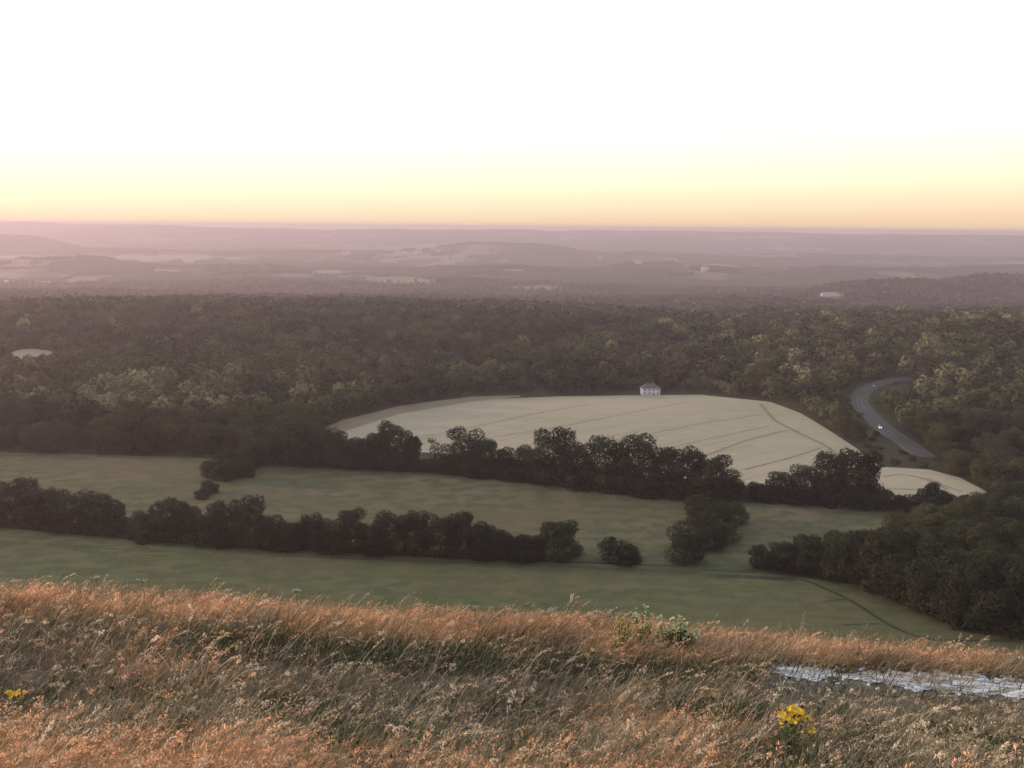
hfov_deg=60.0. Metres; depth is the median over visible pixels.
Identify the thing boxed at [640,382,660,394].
house
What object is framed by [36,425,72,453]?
tree
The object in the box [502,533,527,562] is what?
tree
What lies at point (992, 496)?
tree
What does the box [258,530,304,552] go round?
bush
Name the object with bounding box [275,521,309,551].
tree
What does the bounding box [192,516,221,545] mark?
tree
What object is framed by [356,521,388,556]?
tree
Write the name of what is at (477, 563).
field furrow
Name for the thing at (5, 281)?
distant field
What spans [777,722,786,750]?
ragwort
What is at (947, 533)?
tree
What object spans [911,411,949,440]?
tree
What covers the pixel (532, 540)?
tree
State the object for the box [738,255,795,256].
distant field
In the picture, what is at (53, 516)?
tree
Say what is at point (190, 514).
tree
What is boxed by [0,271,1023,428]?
woodland
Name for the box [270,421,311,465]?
tree
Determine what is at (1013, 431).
tree
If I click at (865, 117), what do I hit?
sky
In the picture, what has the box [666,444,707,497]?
tree
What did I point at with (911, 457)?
tree
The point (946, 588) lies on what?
tree
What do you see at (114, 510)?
tree
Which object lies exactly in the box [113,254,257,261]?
distant field
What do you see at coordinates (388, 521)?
tree
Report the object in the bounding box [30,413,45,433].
tree
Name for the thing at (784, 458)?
tramline
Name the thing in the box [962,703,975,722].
ragwort
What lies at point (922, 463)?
tree
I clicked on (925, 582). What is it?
tree
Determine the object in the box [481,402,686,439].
tramline
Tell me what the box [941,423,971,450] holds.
tree
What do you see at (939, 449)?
tree
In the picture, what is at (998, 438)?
tree
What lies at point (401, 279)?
distant field
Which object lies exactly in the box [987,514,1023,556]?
tree
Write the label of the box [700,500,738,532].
tree
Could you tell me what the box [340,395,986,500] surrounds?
wheat field
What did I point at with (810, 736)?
ragwort
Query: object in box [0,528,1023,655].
field
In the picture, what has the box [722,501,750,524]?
tree
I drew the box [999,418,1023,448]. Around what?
tree
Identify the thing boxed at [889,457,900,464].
tree
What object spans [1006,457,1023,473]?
tree
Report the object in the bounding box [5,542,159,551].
field furrow
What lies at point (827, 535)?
tree
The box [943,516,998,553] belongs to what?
tree
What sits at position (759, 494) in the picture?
bush
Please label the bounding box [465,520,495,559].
tree
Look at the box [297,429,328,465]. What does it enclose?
tree
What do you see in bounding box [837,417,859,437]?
tree
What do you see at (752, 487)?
tree
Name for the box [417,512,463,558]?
tree
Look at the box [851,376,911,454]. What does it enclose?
kerb
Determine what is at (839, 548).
tree
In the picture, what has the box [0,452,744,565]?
pasture
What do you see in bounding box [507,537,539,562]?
bush
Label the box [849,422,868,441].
tree
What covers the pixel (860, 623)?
ditch
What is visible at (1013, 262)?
distant field
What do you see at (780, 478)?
tree
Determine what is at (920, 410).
tree
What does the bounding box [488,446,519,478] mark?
tree
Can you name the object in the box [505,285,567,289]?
distant field
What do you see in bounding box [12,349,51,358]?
stubble field
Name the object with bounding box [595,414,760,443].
tramline
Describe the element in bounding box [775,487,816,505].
bush
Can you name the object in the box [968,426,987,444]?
tree
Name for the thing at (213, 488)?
bush
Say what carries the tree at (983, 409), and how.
on the ground at (890, 449)
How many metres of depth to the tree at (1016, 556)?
325.95 m
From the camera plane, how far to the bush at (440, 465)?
475.98 m
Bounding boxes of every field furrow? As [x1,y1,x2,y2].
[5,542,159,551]
[250,554,699,572]
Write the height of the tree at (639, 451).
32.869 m
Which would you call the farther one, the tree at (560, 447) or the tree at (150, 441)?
the tree at (150, 441)
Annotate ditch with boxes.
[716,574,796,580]
[842,623,879,624]
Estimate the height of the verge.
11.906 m
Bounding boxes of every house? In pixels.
[342,251,349,254]
[634,258,641,263]
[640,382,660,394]
[701,266,708,271]
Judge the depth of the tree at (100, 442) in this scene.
516.84 m
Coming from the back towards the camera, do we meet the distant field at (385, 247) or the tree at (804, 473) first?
the distant field at (385, 247)
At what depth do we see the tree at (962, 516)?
375.31 m
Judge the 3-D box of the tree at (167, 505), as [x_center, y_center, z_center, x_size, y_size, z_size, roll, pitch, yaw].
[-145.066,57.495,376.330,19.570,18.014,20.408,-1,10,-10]
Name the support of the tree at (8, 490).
on the pasture
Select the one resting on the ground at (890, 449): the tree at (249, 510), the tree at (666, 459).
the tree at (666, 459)
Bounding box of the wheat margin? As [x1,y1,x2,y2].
[321,395,519,435]
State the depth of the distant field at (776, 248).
10516.05 m
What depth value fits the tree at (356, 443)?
484.25 m
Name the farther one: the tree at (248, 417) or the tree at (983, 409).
the tree at (983, 409)
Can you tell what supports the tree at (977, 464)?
on the ground at (890, 449)
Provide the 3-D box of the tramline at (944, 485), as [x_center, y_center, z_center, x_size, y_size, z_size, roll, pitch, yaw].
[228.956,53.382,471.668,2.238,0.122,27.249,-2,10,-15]
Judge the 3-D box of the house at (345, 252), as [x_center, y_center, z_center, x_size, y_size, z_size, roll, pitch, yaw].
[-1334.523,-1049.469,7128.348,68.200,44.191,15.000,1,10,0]
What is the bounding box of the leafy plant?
[609,611,640,648]
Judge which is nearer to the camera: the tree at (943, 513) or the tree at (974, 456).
the tree at (943, 513)
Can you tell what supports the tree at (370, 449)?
on the ground at (890, 449)
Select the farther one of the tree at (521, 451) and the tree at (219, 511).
the tree at (521, 451)
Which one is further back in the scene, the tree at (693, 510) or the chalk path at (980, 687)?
the tree at (693, 510)
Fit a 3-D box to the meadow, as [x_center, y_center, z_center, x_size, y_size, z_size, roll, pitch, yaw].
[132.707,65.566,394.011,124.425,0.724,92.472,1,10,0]
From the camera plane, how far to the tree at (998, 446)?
508.72 m
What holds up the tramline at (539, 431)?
on the wheat field at (692, 411)
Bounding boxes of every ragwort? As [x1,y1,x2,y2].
[5,689,25,724]
[777,704,812,758]
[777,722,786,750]
[801,727,817,757]
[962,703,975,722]
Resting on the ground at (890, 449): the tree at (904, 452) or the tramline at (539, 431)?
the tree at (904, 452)
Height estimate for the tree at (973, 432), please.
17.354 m
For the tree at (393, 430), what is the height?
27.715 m
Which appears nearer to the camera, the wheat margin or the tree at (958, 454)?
the tree at (958, 454)
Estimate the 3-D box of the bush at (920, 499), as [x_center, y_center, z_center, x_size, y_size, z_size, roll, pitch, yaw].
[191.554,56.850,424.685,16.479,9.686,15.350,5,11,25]
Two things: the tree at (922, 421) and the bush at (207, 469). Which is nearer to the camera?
the bush at (207, 469)
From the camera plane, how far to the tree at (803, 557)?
342.32 m
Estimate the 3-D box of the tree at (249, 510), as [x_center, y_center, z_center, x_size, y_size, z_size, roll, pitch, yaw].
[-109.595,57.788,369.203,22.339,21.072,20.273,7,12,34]
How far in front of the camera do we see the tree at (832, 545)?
337.23 m
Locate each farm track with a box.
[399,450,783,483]
[700,569,1009,640]
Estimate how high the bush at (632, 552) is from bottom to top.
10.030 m
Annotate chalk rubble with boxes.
[768,659,1023,702]
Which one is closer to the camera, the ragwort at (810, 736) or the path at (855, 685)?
the ragwort at (810, 736)
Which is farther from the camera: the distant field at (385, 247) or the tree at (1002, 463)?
the distant field at (385, 247)
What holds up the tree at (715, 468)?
on the pasture
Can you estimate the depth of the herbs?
5.67 m
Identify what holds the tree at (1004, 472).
on the ground at (890, 449)
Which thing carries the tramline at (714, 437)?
on the wheat field at (692, 411)
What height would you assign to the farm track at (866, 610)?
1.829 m
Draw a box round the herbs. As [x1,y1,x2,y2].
[0,613,1023,767]
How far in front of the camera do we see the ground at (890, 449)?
803.62 m
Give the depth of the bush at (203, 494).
430.50 m
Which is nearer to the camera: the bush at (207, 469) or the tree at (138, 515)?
the tree at (138, 515)
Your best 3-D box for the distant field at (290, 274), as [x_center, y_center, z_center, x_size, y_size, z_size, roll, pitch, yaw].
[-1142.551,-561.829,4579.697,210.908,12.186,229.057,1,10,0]
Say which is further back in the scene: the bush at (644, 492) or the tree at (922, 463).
the tree at (922, 463)
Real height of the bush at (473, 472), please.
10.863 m
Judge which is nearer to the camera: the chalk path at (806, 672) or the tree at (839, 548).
the chalk path at (806, 672)
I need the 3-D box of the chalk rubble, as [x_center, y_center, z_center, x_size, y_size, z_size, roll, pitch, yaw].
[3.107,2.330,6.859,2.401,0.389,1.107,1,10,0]
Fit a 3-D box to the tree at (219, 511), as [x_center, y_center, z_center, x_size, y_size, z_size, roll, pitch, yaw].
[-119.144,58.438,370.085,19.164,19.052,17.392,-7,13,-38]
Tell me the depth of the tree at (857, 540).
329.70 m
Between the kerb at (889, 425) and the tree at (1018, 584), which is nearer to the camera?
the tree at (1018, 584)
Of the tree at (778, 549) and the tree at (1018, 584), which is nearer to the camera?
the tree at (1018, 584)
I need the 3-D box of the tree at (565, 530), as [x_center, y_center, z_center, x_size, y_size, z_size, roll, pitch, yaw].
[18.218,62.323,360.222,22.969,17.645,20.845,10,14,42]
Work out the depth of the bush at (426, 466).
479.89 m
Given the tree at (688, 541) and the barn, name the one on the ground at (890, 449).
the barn
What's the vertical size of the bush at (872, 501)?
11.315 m
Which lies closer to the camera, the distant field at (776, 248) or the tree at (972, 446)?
the tree at (972, 446)
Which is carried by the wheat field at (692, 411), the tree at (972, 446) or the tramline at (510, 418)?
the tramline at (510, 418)
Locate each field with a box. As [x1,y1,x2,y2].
[0,255,51,258]
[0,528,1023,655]
[1,280,76,282]
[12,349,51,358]
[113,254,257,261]
[270,273,311,276]
[330,246,442,248]
[338,275,435,283]
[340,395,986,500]
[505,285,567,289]
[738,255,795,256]
[742,247,844,249]
[1000,261,1023,262]
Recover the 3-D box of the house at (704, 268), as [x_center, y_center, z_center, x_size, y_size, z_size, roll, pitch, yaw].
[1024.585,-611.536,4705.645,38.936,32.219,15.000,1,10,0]
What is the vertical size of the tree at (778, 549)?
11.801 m
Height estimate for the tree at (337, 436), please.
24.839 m
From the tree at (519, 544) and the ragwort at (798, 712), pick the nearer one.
the ragwort at (798, 712)
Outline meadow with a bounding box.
[690,501,917,568]
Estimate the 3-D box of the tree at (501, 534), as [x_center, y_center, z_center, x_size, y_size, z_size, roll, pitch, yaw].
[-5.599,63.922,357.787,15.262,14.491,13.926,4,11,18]
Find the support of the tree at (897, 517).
on the ground at (890, 449)
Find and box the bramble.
[645,614,702,654]
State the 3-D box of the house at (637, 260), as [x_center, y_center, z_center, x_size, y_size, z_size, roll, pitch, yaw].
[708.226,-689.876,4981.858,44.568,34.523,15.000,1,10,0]
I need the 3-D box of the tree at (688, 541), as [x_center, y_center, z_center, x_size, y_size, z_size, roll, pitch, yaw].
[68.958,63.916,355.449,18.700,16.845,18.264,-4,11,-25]
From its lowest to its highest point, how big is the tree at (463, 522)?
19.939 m
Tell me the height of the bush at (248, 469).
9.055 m
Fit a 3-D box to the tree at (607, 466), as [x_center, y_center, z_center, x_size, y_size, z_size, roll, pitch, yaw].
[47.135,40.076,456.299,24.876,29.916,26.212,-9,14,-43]
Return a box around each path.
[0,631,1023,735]
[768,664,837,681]
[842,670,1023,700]
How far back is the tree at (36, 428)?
518.57 m
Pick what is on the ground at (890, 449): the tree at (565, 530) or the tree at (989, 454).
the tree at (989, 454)
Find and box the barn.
[820,292,839,296]
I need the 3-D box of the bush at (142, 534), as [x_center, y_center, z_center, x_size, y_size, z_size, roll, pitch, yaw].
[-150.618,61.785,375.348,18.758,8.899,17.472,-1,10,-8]
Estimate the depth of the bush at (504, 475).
464.93 m
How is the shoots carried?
on the ground at (890, 449)
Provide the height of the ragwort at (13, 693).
0.276 m
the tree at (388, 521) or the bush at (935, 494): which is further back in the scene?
the bush at (935, 494)
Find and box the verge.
[848,376,936,457]
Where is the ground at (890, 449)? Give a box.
[0,223,1023,767]
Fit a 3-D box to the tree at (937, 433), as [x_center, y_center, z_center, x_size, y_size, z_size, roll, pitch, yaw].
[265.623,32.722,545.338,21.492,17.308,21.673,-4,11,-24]
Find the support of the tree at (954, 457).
on the ground at (890, 449)
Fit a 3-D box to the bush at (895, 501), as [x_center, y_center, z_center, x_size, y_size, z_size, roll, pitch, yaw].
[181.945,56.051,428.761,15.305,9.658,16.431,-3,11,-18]
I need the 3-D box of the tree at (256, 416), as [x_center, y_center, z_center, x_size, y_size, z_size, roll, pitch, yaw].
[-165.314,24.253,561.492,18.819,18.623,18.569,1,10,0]
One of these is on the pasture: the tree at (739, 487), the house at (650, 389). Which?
the tree at (739, 487)
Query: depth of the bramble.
7.25 m
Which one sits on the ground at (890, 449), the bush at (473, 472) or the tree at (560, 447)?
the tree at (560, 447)
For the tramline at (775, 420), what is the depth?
589.10 m
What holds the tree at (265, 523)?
on the pasture
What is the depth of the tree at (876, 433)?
577.83 m
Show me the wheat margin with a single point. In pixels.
(351, 423)
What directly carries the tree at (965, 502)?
on the ground at (890, 449)
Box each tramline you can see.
[425,404,586,435]
[428,415,569,448]
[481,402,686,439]
[498,420,592,441]
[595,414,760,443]
[645,426,766,453]
[706,430,799,455]
[743,460,826,479]
[745,447,821,469]
[759,404,837,455]
[882,474,948,489]
[926,478,961,491]
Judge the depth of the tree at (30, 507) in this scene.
384.90 m
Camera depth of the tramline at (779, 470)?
494.80 m
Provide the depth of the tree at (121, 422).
535.78 m
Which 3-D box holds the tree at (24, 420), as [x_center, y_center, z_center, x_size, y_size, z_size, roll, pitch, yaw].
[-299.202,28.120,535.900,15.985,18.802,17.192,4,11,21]
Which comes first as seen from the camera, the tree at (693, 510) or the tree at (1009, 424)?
the tree at (693, 510)
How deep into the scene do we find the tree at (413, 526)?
357.60 m
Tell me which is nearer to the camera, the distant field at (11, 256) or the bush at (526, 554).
the bush at (526, 554)
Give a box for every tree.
[0,477,44,525]
[4,414,33,445]
[18,421,52,450]
[18,486,68,528]
[23,395,46,414]
[24,399,57,421]
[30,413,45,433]
[33,488,93,533]
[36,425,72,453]
[67,490,112,534]
[89,425,120,453]
[90,409,109,420]
[93,415,137,444]
[96,499,132,537]
[125,510,159,539]
[131,424,165,454]
[146,497,192,541]
[170,501,202,543]
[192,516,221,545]
[200,499,244,549]
[213,404,240,426]
[223,495,274,547]
[226,410,258,435]
[236,407,265,429]
[253,514,286,550]
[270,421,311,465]
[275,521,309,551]
[294,512,328,550]
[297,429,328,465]
[314,423,349,466]
[316,517,341,551]
[333,436,370,466]
[333,508,369,554]
[353,430,392,469]
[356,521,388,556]
[370,510,412,556]
[372,419,422,471]
[396,509,433,556]
[399,435,421,470]
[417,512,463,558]
[427,438,439,459]
[436,424,485,474]
[442,510,477,557]
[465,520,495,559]
[467,438,500,476]
[479,524,514,559]
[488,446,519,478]
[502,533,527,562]
[511,443,540,480]
[520,534,545,559]
[525,425,580,483]
[531,519,584,562]
[560,440,597,485]
[577,435,630,491]
[616,432,663,494]
[647,446,681,495]
[663,520,707,566]
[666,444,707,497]
[683,493,716,525]
[685,451,742,500]
[690,513,728,550]
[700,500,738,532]
[711,521,741,543]
[717,474,747,501]
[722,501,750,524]
[744,481,767,499]
[747,543,777,569]
[764,541,796,572]
[765,471,795,500]
[782,533,829,574]
[785,463,822,502]
[808,531,859,580]
[809,450,849,504]
[823,529,839,542]
[826,447,887,508]
[828,534,863,571]
[834,528,884,587]
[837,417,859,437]
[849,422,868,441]
[852,523,918,595]
[871,430,880,436]
[876,527,944,607]
[879,509,914,537]
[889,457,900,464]
[899,449,908,454]
[900,535,969,620]
[904,527,940,552]
[906,455,916,460]
[909,502,962,539]
[910,409,939,434]
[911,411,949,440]
[911,512,949,540]
[917,461,928,467]
[921,422,960,448]
[925,549,996,630]
[932,440,958,460]
[932,507,981,541]
[938,521,983,551]
[941,408,962,426]
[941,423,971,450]
[943,448,967,468]
[943,449,972,476]
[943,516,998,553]
[949,553,1023,636]
[951,491,993,521]
[957,421,980,448]
[962,406,996,428]
[965,548,1023,587]
[966,436,992,454]
[967,452,984,467]
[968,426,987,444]
[968,458,993,482]
[971,552,1023,642]
[973,441,1014,455]
[973,492,1002,508]
[974,447,1013,471]
[981,431,1010,449]
[981,463,1022,492]
[983,458,1013,480]
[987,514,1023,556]
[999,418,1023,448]
[1001,427,1023,454]
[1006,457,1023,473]
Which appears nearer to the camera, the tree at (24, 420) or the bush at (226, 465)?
the bush at (226, 465)
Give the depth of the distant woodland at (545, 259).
7143.51 m
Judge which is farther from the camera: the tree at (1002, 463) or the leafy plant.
the tree at (1002, 463)
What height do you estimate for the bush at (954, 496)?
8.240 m
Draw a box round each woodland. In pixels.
[0,221,1023,286]
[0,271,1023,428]
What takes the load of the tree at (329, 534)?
on the pasture
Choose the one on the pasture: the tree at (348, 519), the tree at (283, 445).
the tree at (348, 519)
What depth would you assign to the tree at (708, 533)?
368.48 m
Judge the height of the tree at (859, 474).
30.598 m
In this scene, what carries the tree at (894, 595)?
on the ground at (890, 449)
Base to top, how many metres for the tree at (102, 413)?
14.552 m
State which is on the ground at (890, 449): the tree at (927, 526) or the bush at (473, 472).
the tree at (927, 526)
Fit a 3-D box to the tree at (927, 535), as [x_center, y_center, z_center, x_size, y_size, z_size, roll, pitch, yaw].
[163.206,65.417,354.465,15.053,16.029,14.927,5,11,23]
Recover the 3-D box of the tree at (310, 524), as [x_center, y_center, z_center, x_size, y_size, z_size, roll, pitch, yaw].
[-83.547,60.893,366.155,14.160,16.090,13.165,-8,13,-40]
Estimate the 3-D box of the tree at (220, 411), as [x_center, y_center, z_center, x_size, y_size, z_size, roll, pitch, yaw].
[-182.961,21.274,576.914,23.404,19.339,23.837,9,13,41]
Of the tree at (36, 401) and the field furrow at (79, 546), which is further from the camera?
the tree at (36, 401)
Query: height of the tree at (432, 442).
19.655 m
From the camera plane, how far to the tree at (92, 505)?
378.67 m
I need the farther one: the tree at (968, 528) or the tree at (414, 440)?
the tree at (414, 440)
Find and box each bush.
[133,520,172,544]
[193,489,210,499]
[199,453,224,478]
[199,480,219,493]
[210,456,243,482]
[233,458,256,477]
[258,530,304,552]
[410,459,437,472]
[432,456,458,474]
[460,454,497,479]
[465,539,503,562]
[491,457,525,481]
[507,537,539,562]
[555,464,595,490]
[597,536,642,566]
[625,473,668,499]
[746,485,787,504]
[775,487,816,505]
[811,483,853,508]
[841,485,891,510]
[876,489,905,511]
[897,494,930,512]
[916,481,954,512]
[946,494,958,508]
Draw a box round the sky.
[0,0,1023,235]
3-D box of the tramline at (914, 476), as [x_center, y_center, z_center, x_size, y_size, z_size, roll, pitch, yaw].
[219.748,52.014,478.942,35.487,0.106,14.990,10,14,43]
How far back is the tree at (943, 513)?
371.79 m
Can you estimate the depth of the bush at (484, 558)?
353.62 m
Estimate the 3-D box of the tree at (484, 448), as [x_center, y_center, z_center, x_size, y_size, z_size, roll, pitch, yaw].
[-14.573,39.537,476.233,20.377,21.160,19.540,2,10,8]
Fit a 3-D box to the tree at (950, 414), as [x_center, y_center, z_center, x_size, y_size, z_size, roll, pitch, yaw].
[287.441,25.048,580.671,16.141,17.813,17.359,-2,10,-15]
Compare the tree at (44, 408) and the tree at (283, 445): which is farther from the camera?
the tree at (44, 408)
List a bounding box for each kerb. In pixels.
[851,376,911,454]
[867,379,935,457]
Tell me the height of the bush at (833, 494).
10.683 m
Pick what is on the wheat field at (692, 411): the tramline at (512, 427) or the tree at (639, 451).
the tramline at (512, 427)
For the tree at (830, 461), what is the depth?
431.33 m
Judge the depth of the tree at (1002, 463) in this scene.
473.00 m
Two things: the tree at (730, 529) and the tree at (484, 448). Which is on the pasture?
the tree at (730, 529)
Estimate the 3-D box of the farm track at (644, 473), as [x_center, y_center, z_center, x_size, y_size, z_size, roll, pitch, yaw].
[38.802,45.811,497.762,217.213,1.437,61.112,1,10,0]
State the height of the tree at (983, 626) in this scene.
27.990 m
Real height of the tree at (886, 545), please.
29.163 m
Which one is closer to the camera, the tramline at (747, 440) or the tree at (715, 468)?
the tree at (715, 468)
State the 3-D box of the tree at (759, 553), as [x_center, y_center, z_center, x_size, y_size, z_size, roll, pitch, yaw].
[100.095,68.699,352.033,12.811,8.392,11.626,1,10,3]
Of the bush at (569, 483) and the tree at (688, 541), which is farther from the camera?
the bush at (569, 483)
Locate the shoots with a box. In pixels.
[632,604,653,647]

